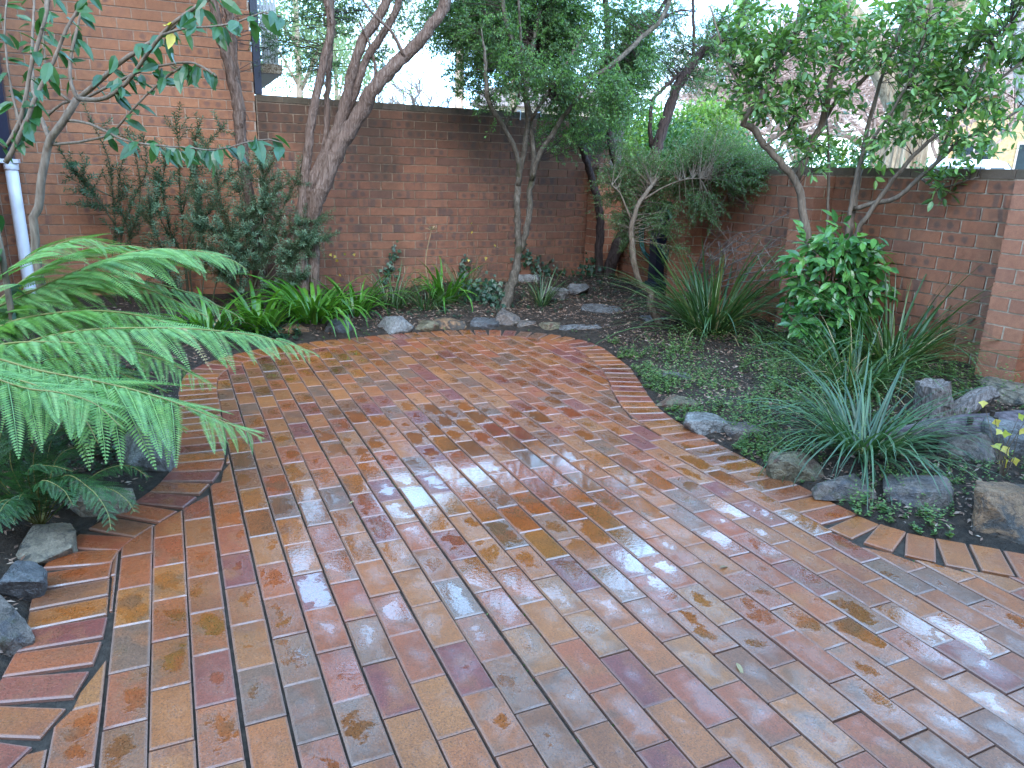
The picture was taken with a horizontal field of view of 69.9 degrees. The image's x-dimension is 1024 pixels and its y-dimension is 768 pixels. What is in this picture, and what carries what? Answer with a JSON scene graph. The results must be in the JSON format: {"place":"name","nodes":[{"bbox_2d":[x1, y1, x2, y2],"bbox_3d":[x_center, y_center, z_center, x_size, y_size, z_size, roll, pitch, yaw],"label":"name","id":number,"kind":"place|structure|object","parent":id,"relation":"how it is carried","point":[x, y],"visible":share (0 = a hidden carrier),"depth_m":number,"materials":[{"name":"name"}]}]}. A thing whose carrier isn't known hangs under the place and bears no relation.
{"place":"outdoors","nodes":[
{"label":"outdoors","id":0,"kind":"place"},
{"bbox_2d":[0,331,1023,767],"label":"patio","id":1,"kind":"structure","parent":0,"point":[260,621],"depth_m":2.44,"materials":[{"name":"brick"}]},
{"bbox_2d":[232,362,998,765],"bbox_3d":[-0.256,0.385,3.666,3.460,0.015,5.190,-6,18,-24],"label":"joint moss","id":2,"kind":"object","parent":1,"relation":"on","point":[548,534],"visible":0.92,"depth_m":3.07,"materials":[{"name":"green plant"}]},
{"bbox_2d":[736,663,742,672],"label":"fallen leaf","id":3,"kind":"object","parent":1,"relation":"on","point":[739,667],"visible":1,"depth_m":2.16,"materials":[{"name":"plant"}]},
{"bbox_2d":[0,273,1023,679],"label":"garden bed","id":4,"kind":"object","parent":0,"point":[82,525],"visible":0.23,"depth_m":4.91,"materials":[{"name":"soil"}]},
{"bbox_2d":[0,595,34,656],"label":"rock","id":5,"kind":"object","parent":4,"relation":"on","point":[16,634],"visible":0.86,"depth_m":2.17,"materials":[{"name":"grey stone"}]},
{"bbox_2d":[0,560,47,601],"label":"rock","id":6,"kind":"object","parent":4,"relation":"on","point":[26,580],"visible":0.86,"depth_m":2.38,"materials":[{"name":"grey stone"}]},
{"bbox_2d":[16,523,77,565],"bbox_3d":[-1.711,0.597,2.684,0.192,0.111,0.225,20,17,39],"label":"rock","id":7,"kind":"object","parent":4,"relation":"on","point":[41,544],"visible":0.8,"depth_m":2.66,"materials":[{"name":"grey stone"}]},
{"bbox_2d":[0,409,150,532],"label":"fern","id":8,"kind":"object","parent":4,"relation":"on","point":[21,504],"visible":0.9,"depth_m":2.67,"materials":[{"name":"green plant"}]},
{"bbox_2d":[64,486,135,518],"bbox_3d":[-1.686,0.498,3.025,0.194,0.134,0.254,18,20,40],"label":"rock","id":9,"kind":"object","parent":4,"relation":"on","point":[80,509],"visible":0.44,"depth_m":2.96,"materials":[{"name":"grey stone"}]},
{"bbox_2d":[48,94,156,301],"bbox_3d":[-3.434,-1.516,6.229,0.798,1.762,0.319,-6,18,-24],"label":"needle shrub","id":10,"kind":"object","parent":4,"relation":"on","point":[72,165],"visible":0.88,"depth_m":6.22,"materials":[{"name":"green plant"}]},
{"bbox_2d":[112,423,176,471],"bbox_3d":[-1.732,0.333,3.451,0.272,0.277,0.265,-6,18,-24],"label":"rock","id":11,"kind":"object","parent":4,"relation":"on","point":[134,455],"visible":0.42,"depth_m":3.38,"materials":[{"name":"grey stone"}]},
{"bbox_2d":[0,0,289,457],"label":"camellia","id":12,"kind":"object","parent":4,"relation":"on","point":[186,25],"visible":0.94,"depth_m":3.09,"materials":[{"name":"green plant"}]},
{"bbox_2d":[0,310,302,481],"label":"weeds","id":13,"kind":"object","parent":4,"relation":"on","point":[95,463],"visible":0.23,"depth_m":3.76,"materials":[{"name":"green plant"}]},
{"bbox_2d":[0,233,319,469],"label":"tree fern","id":14,"kind":"object","parent":4,"relation":"on","point":[26,380],"visible":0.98,"depth_m":2.95,"materials":[{"name":"green plant"}]},
{"bbox_2d":[139,101,261,302],"bbox_3d":[-2.730,-1.552,6.478,1.073,1.777,0.360,-6,18,-24],"label":"needle shrub","id":15,"kind":"object","parent":4,"relation":"on","point":[162,182],"visible":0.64,"depth_m":6.36,"materials":[{"name":"green plant"}]},
{"bbox_2d":[144,287,277,342],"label":"lily clump","id":16,"kind":"object","parent":4,"relation":"on","point":[209,322],"visible":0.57,"depth_m":5.77,"materials":[{"name":"green plant"}]},
{"bbox_2d":[126,136,341,310],"bbox_3d":[-2.387,-1.345,6.392,1.768,1.555,0.449,-6,18,-24],"label":"needle shrub","id":17,"kind":"object","parent":4,"relation":"on","point":[265,203],"visible":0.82,"depth_m":6.38,"materials":[{"name":"green plant"}]},
{"bbox_2d":[208,0,296,299],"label":"tree","id":18,"kind":"object","parent":4,"relation":"on","point":[229,57],"visible":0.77,"depth_m":6.32,"materials":[{"name":"brown plant"}]},
{"bbox_2d":[200,278,322,344],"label":"lily clump","id":19,"kind":"object","parent":4,"relation":"on","point":[268,318],"visible":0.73,"depth_m":6.04,"materials":[{"name":"green plant"}]},
{"bbox_2d":[277,323,309,333],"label":"rock","id":20,"kind":"object","parent":4,"relation":"on","point":[301,327],"visible":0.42,"depth_m":6.15,"materials":[{"name":"stone"}]},
{"bbox_2d":[236,273,389,339],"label":"lily clump","id":21,"kind":"object","parent":4,"relation":"on","point":[319,310],"visible":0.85,"depth_m":6.30,"materials":[{"name":"green plant"}]},
{"bbox_2d":[325,319,352,332],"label":"rock","id":22,"kind":"object","parent":4,"relation":"on","point":[339,327],"visible":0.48,"depth_m":6.28,"materials":[{"name":"grey stone"}]},
{"bbox_2d":[329,253,354,286],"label":"yellow sprig","id":23,"kind":"object","parent":4,"relation":"on","point":[337,260],"visible":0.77,"depth_m":7.42,"materials":[{"name":"brown plant"}]},
{"bbox_2d":[250,0,450,297],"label":"paperbark tree","id":24,"kind":"object","parent":4,"relation":"on","point":[337,140],"visible":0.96,"depth_m":6.34,"materials":[{"name":"brown plant"}]},
{"bbox_2d":[312,268,417,318],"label":"lily clump","id":25,"kind":"object","parent":4,"relation":"on","point":[365,305],"visible":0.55,"depth_m":6.91,"materials":[{"name":"green plant"}]},
{"bbox_2d":[377,316,413,334],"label":"rock","id":26,"kind":"object","parent":4,"relation":"on","point":[396,325],"visible":0.8,"depth_m":6.45,"materials":[{"name":"grey stone"}]},
{"bbox_2d":[356,261,438,310],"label":"grass clump","id":27,"kind":"object","parent":4,"relation":"on","point":[395,295],"visible":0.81,"depth_m":7.25,"materials":[{"name":"green plant"}]},
{"bbox_2d":[415,320,439,332],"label":"rock","id":28,"kind":"object","parent":4,"relation":"on","point":[426,325],"visible":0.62,"depth_m":6.55,"materials":[{"name":"beige stone"}]},
{"bbox_2d":[425,225,436,289],"bbox_3d":[-0.850,-1.285,7.610,0.128,0.714,0.215,5,17,12],"label":"seed head","id":29,"kind":"object","parent":4,"relation":"on","point":[431,228],"visible":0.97,"depth_m":7.57},
{"bbox_2d":[386,275,476,312],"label":"grass clump","id":30,"kind":"object","parent":4,"relation":"on","point":[427,303],"visible":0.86,"depth_m":7.08,"materials":[{"name":"green plant"}]},
{"bbox_2d":[407,256,488,313],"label":"lily clump","id":31,"kind":"object","parent":4,"relation":"on","point":[438,285],"visible":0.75,"depth_m":7.31,"materials":[{"name":"green plant"}]},
{"bbox_2d":[433,317,466,331],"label":"rock","id":32,"kind":"object","parent":4,"relation":"on","point":[446,323],"visible":0.77,"depth_m":6.62,"materials":[{"name":"stone"}]},
{"bbox_2d":[423,254,496,295],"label":"grass clump","id":33,"kind":"object","parent":4,"relation":"on","point":[458,277],"visible":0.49,"depth_m":7.61,"materials":[{"name":"green plant"}]},
{"bbox_2d":[468,223,495,284],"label":"yellow sprig","id":34,"kind":"object","parent":4,"relation":"on","point":[476,259],"visible":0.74,"depth_m":7.88,"materials":[{"name":"brown plant"}]},
{"bbox_2d":[323,273,645,317],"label":"weeds","id":35,"kind":"object","parent":4,"relation":"on","point":[528,306],"visible":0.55,"depth_m":7.46,"materials":[{"name":"green plant"}]},
{"bbox_2d":[470,317,498,329],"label":"rock","id":36,"kind":"object","parent":4,"relation":"on","point":[486,323],"visible":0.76,"depth_m":6.71,"materials":[{"name":"grey stone"}]},
{"bbox_2d":[457,267,513,308],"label":"ivy","id":37,"kind":"object","parent":4,"relation":"on","point":[492,287],"visible":0.74,"depth_m":7.32,"materials":[{"name":"green plant"}]},
{"bbox_2d":[495,308,519,325],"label":"rock","id":38,"kind":"object","parent":4,"relation":"on","point":[503,316],"visible":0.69,"depth_m":6.78,"materials":[{"name":"grey stone"}]},
{"bbox_2d":[508,274,539,282],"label":"rock","id":39,"kind":"object","parent":4,"relation":"on","point":[526,277],"visible":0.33,"depth_m":8.23,"materials":[{"name":"grey stone"}]},
{"bbox_2d":[517,320,535,326],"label":"rock","id":40,"kind":"object","parent":4,"relation":"on","point":[522,323],"visible":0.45,"depth_m":6.81,"materials":[{"name":"grey stone"}]},
{"bbox_2d":[396,0,674,309],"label":"smooth tree","id":41,"kind":"object","parent":4,"relation":"on","point":[521,43],"visible":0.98,"depth_m":6.63,"materials":[{"name":"green plant"}]},
{"bbox_2d":[514,266,577,306],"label":"grass clump","id":42,"kind":"object","parent":4,"relation":"on","point":[540,297],"visible":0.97,"depth_m":7.40,"materials":[{"name":"green plant"}]},
{"bbox_2d":[539,322,559,329],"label":"rock","id":43,"kind":"object","parent":4,"relation":"on","point":[549,325],"visible":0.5,"depth_m":6.68,"materials":[{"name":"beige stone"}]},
{"bbox_2d":[541,286,569,299],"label":"rock","id":44,"kind":"object","parent":4,"relation":"on","point":[565,293],"visible":0.56,"depth_m":7.55,"materials":[{"name":"stone"}]},
{"bbox_2d":[566,284,588,294],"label":"rock","id":45,"kind":"object","parent":4,"relation":"on","point":[580,288],"visible":0.84,"depth_m":7.77,"materials":[{"name":"stone"}]},
{"bbox_2d":[559,324,601,329],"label":"rock","id":46,"kind":"object","parent":4,"relation":"on","point":[571,326],"visible":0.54,"depth_m":6.62,"materials":[{"name":"stone"}]},
{"bbox_2d":[568,252,606,278],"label":"ivy","id":47,"kind":"object","parent":4,"relation":"on","point":[589,268],"visible":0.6,"depth_m":8.41,"materials":[{"name":"green plant"}]},
{"bbox_2d":[581,303,622,312],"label":"rock","id":48,"kind":"object","parent":4,"relation":"on","point":[594,308],"visible":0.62,"depth_m":7.19,"materials":[{"name":"stone"}]},
{"bbox_2d":[640,315,666,321],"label":"rock","id":49,"kind":"object","parent":4,"relation":"on","point":[647,318],"visible":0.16,"depth_m":6.76,"materials":[{"name":"stone"}]},
{"bbox_2d":[570,0,770,278],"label":"corner tree","id":50,"kind":"object","parent":4,"relation":"on","point":[680,76],"visible":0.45,"depth_m":7.88,"materials":[{"name":"green plant"}]},
{"bbox_2d":[661,371,690,380],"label":"rock","id":51,"kind":"object","parent":4,"relation":"on","point":[673,375],"visible":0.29,"depth_m":5.02,"materials":[{"name":"stone"}]},
{"bbox_2d":[655,394,699,407],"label":"rock","id":52,"kind":"object","parent":4,"relation":"on","point":[670,400],"visible":0.5,"depth_m":4.54,"materials":[{"name":"grey stone"}]},
{"bbox_2d":[583,224,802,361],"bbox_3d":[1.592,-0.772,6.149,2.312,1.341,2.188,-6,18,-24],"label":"grass clump","id":53,"kind":"object","parent":4,"relation":"on","point":[705,315],"visible":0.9,"depth_m":6.08,"materials":[{"name":"green plant"}]},
{"bbox_2d":[586,104,817,324],"bbox_3d":[1.652,-1.532,6.774,2.059,2.043,1.172,8,17,22],"label":"twisted tree","id":54,"kind":"object","parent":4,"relation":"on","point":[735,167],"visible":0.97,"depth_m":6.54,"materials":[{"name":"green plant"}]},
{"bbox_2d":[683,411,728,435],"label":"rock","id":55,"kind":"object","parent":4,"relation":"on","point":[702,423],"visible":0.8,"depth_m":4.13,"materials":[{"name":"grey stone"}]},
{"bbox_2d":[723,421,766,439],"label":"rock","id":56,"kind":"object","parent":4,"relation":"on","point":[737,432],"visible":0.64,"depth_m":4.02,"materials":[{"name":"grey stone"}]},
{"bbox_2d":[684,196,825,303],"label":"bare shrub","id":57,"kind":"object","parent":4,"relation":"on","point":[720,255],"visible":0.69,"depth_m":6.23,"materials":[{"name":"brown plant"}]},
{"bbox_2d":[606,336,954,536],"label":"weeds","id":58,"kind":"object","parent":4,"relation":"on","point":[743,445],"visible":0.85,"depth_m":3.81,"materials":[{"name":"green plant"}]},
{"bbox_2d":[766,451,823,482],"bbox_3d":[1.391,0.419,3.591,0.278,0.164,0.210,12,21,15],"label":"rock","id":59,"kind":"object","parent":4,"relation":"on","point":[786,465],"visible":0.77,"depth_m":3.52,"materials":[{"name":"grey stone"}]},
{"bbox_2d":[630,309,1022,453],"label":"weeds","id":60,"kind":"object","parent":4,"relation":"on","point":[773,383],"visible":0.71,"depth_m":4.60,"materials":[{"name":"green plant"}]},
{"bbox_2d":[769,209,901,357],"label":"glossy shrub","id":61,"kind":"object","parent":4,"relation":"on","point":[862,253],"visible":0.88,"depth_m":5.14,"materials":[{"name":"green plant"}]},
{"bbox_2d":[811,473,876,501],"bbox_3d":[1.544,0.502,3.342,0.326,0.123,0.210,-7,18,-29],"label":"rock","id":62,"kind":"object","parent":4,"relation":"on","point":[831,490],"visible":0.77,"depth_m":3.31,"materials":[{"name":"grey stone"}]},
{"bbox_2d":[699,0,1023,349],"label":"glossy tree","id":63,"kind":"object","parent":4,"relation":"on","point":[979,29],"visible":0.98,"depth_m":4.83,"materials":[{"name":"green plant"}]},
{"bbox_2d":[725,294,1002,422],"bbox_3d":[2.174,-0.201,4.577,1.449,0.861,1.598,-6,18,-24],"label":"grass clump","id":64,"kind":"object","parent":4,"relation":"on","point":[878,379],"visible":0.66,"depth_m":4.53,"materials":[{"name":"green plant"}]},
{"bbox_2d":[719,344,1017,512],"bbox_3d":[1.808,0.232,3.754,1.450,0.759,1.408,-6,18,-24],"label":"grass clump","id":65,"kind":"object","parent":4,"relation":"on","point":[891,448],"visible":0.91,"depth_m":3.69,"materials":[{"name":"green plant"}]},
{"bbox_2d":[760,237,1023,403],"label":"grass clump","id":66,"kind":"object","parent":4,"relation":"on","point":[890,343],"visible":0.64,"depth_m":4.85,"materials":[{"name":"green plant"}]},
{"bbox_2d":[760,381,1023,526],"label":"weeds","id":67,"kind":"object","parent":4,"relation":"on","point":[954,481],"visible":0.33,"depth_m":3.48,"materials":[{"name":"green plant"}]},
{"bbox_2d":[883,474,953,511],"bbox_3d":[1.817,0.502,3.291,0.286,0.187,0.271,13,21,26],"label":"rock","id":68,"kind":"object","parent":4,"relation":"on","point":[908,490],"visible":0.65,"depth_m":3.22,"materials":[{"name":"grey stone"}]},
{"bbox_2d":[882,410,1023,446],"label":"log","id":69,"kind":"object","parent":4,"relation":"on","point":[1011,415],"visible":0.45,"depth_m":3.77,"materials":[{"name":"wood"}]},
{"bbox_2d":[909,378,1000,420],"bbox_3d":[2.453,0.127,4.038,0.429,0.296,0.235,4,16,8],"label":"rock","id":70,"kind":"object","parent":4,"relation":"on","point":[969,401],"visible":0.67,"depth_m":4.00,"materials":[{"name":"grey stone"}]},
{"bbox_2d":[937,432,997,464],"bbox_3d":[2.299,0.357,3.699,0.281,0.248,0.239,14,20,37],"label":"rock","id":71,"kind":"object","parent":4,"relation":"on","point":[977,451],"visible":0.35,"depth_m":3.62,"materials":[{"name":"grey stone"}]},
{"bbox_2d":[971,480,1023,544],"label":"rock","id":72,"kind":"object","parent":4,"relation":"on","point":[998,507],"visible":0.95,"depth_m":3.02,"materials":[{"name":"brown stone"}]},
{"bbox_2d":[976,376,1023,406],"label":"rock","id":73,"kind":"object","parent":4,"relation":"on","point":[1013,398],"visible":0.68,"depth_m":4.23,"materials":[{"name":"grey stone"}]},
{"bbox_2d":[979,400,1023,477],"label":"yellow sprig","id":74,"kind":"object","parent":4,"relation":"on","point":[1001,463],"visible":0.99,"depth_m":3.38,"materials":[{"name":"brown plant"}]},
{"bbox_2d":[981,415,1023,458],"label":"rock","id":75,"kind":"object","parent":4,"relation":"on","point":[1019,447],"visible":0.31,"depth_m":3.64,"materials":[{"name":"stone"}]},
{"bbox_2d":[0,330,1023,767],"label":"patio border","id":76,"kind":"object","parent":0,"point":[68,610],"visible":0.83,"depth_m":2.93,"materials":[{"name":"brick"}]},
{"bbox_2d":[139,327,932,518],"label":"weeds","id":77,"kind":"object","parent":76,"relation":"on","point":[529,329],"visible":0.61,"depth_m":4.47,"materials":[{"name":"green plant"}]},
{"bbox_2d":[251,0,1010,167],"label":"sky","id":78,"kind":"structure","parent":0,"point":[418,67],"materials":[{"name":"white"}]},
{"bbox_2d":[942,67,1023,168],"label":"building","id":79,"kind":"structure","parent":0,"point":[1014,158],"depth_m":31.45,"materials":[{"name":"beige paint"}]},
{"bbox_2d":[954,142,992,159],"bbox_3d":[20.281,-9.920,32.228,1.500,1.400,0.095,13,20,34],"label":"window","id":80,"kind":"structure","parent":79,"relation":"in","point":[970,149],"depth_m":32.16,"materials":[{"name":"grey glass"}]},
{"bbox_2d":[1013,142,1023,168],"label":"window","id":81,"kind":"structure","parent":79,"relation":"in","point":[1019,157],"depth_m":31.21,"materials":[{"name":"white glass"}]},
{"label":"ground","id":82,"kind":"structure","parent":0,"visible":0},
{"bbox_2d":[0,0,282,297],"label":"house","id":83,"kind":"structure","parent":82,"relation":"on","point":[123,28],"depth_m":6.41,"materials":[{"name":"brick"}]},
{"bbox_2d":[249,0,416,99],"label":"gum tree","id":84,"kind":"object","parent":82,"relation":"on","point":[298,83],"visible":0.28,"depth_m":15.46,"materials":[{"name":"green plant"}]},
{"bbox_2d":[258,0,421,102],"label":"gum tree","id":85,"kind":"object","parent":82,"relation":"on","point":[338,96],"visible":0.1,"depth_m":18.57,"materials":[{"name":"green plant"}]},
{"bbox_2d":[357,74,419,104],"bbox_3d":[-4.011,-8.880,26.289,3.986,4.294,4.166,-6,18,-24],"label":"bare tree","id":86,"kind":"object","parent":82,"relation":"on","point":[391,96],"visible":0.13,"depth_m":25.23,"materials":[{"name":"brown plant"}]},
{"bbox_2d":[372,0,463,107],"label":"gum tree","id":87,"kind":"object","parent":82,"relation":"on","point":[459,103],"visible":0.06,"depth_m":21.81,"materials":[{"name":"green plant"}]},
{"bbox_2d":[377,65,479,108],"bbox_3d":[-2.589,-8.236,24.325,4.580,4.235,4.305,13,19,33],"label":"bare tree","id":88,"kind":"object","parent":82,"relation":"on","point":[418,91],"visible":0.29,"depth_m":23.33,"materials":[{"name":"brown plant"}]},
{"bbox_2d":[254,94,624,292],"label":"brick wall","id":89,"kind":"structure","parent":82,"relation":"on","point":[406,175],"depth_m":7.72,"materials":[{"name":"brown brick"}]},
{"bbox_2d":[378,240,401,287],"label":"ivy","id":90,"kind":"object","parent":89,"relation":"attached to","point":[393,257],"visible":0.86,"depth_m":7.71,"materials":[{"name":"green plant"}]},
{"bbox_2d":[457,254,471,278],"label":"ivy","id":91,"kind":"object","parent":89,"relation":"attached to","point":[463,268],"visible":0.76,"depth_m":8.06,"materials":[{"name":"green plant"}]},
{"bbox_2d":[510,242,574,276],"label":"ivy","id":92,"kind":"object","parent":89,"relation":"attached to","point":[548,271],"visible":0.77,"depth_m":8.42,"materials":[{"name":"green plant"}]},
{"bbox_2d":[434,52,516,111],"bbox_3d":[-0.096,-9.212,19.410,4.719,9.314,3.252,4,16,9],"label":"gum tree","id":93,"kind":"object","parent":82,"relation":"on","point":[508,83],"visible":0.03,"depth_m":19.87,"materials":[{"name":"green plant"}]},
{"bbox_2d":[470,87,618,116],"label":"building","id":94,"kind":"structure","parent":82,"relation":"on","point":[517,108],"depth_m":30.13,"materials":[{"name":"white"}]},
{"bbox_2d":[508,100,583,115],"bbox_3d":[1.566,-9.287,28.539,4.199,4.147,5.190,0,16,-5],"label":"bare tree","id":95,"kind":"object","parent":82,"relation":"on","point":[519,109],"visible":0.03,"depth_m":26.84,"materials":[{"name":"brown plant"}]},
{"bbox_2d":[620,91,752,165],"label":"hedge","id":96,"kind":"object","parent":82,"relation":"on","point":[695,109],"visible":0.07,"depth_m":11.70,"materials":[{"name":"green plant"}]},
{"bbox_2d":[657,7,883,156],"bbox_3d":[7.386,-8.231,21.784,6.934,6.277,7.618,-6,18,-24],"label":"bare tree","id":97,"kind":"object","parent":82,"relation":"on","point":[777,127],"visible":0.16,"depth_m":20.61,"materials":[{"name":"plant"}]},
{"bbox_2d":[651,0,904,163],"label":"bare tree","id":98,"kind":"object","parent":82,"relation":"on","point":[862,88],"visible":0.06,"depth_m":22.26,"materials":[{"name":"plant"}]},
{"bbox_2d":[630,108,959,168],"bbox_3d":[3.475,-2.228,9.381,4.344,2.448,1.520,7,17,17],"label":"shrub","id":99,"kind":"object","parent":82,"relation":"on","point":[683,141],"visible":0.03,"depth_m":9.24,"materials":[{"name":"green plant"}]},
{"bbox_2d":[584,166,1023,382],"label":"brick wall","id":100,"kind":"structure","parent":82,"relation":"on","point":[979,224],"depth_m":5.18,"materials":[{"name":"brown brick"}]},
{"bbox_2d":[638,201,671,293],"bbox_3d":[1.516,-1.442,7.868,0.152,1.021,0.666,-6,18,-24],"label":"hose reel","id":101,"kind":"object","parent":100,"relation":"attached to","point":[654,260],"visible":0.43,"depth_m":7.79,"materials":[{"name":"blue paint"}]},
{"bbox_2d":[765,0,1013,167],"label":"bare tree","id":102,"kind":"object","parent":82,"relation":"on","point":[875,124],"depth_m":25.52,"materials":[{"name":"plant"}]},
{"bbox_2d":[826,0,978,167],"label":"old tree","id":103,"kind":"object","parent":82,"relation":"on","point":[899,154],"visible":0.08,"depth_m":12.58,"materials":[{"name":"plant"}]},
{"bbox_2d":[838,7,1021,158],"bbox_3d":[14.982,-9.861,25.601,9.381,7.660,6.816,14,20,35],"label":"bare tree","id":104,"kind":"object","parent":82,"relation":"on","point":[1011,103],"visible":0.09,"depth_m":25.23,"materials":[{"name":"plant"}]},
{"bbox_2d":[927,159,1011,168],"bbox_3d":[15.270,-6.420,24.136,3.970,1.855,1.750,6,17,16],"label":"van","id":105,"kind":"object","parent":82,"relation":"on","point":[991,164],"visible":0.06,"depth_m":23.26,"materials":[{"name":"paint"}]},
{"bbox_2d":[1011,1,1023,117],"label":"lichen tree","id":106,"kind":"object","parent":82,"relation":"on","point":[1020,24],"visible":0.27,"depth_m":10.95,"materials":[{"name":"green plant"}]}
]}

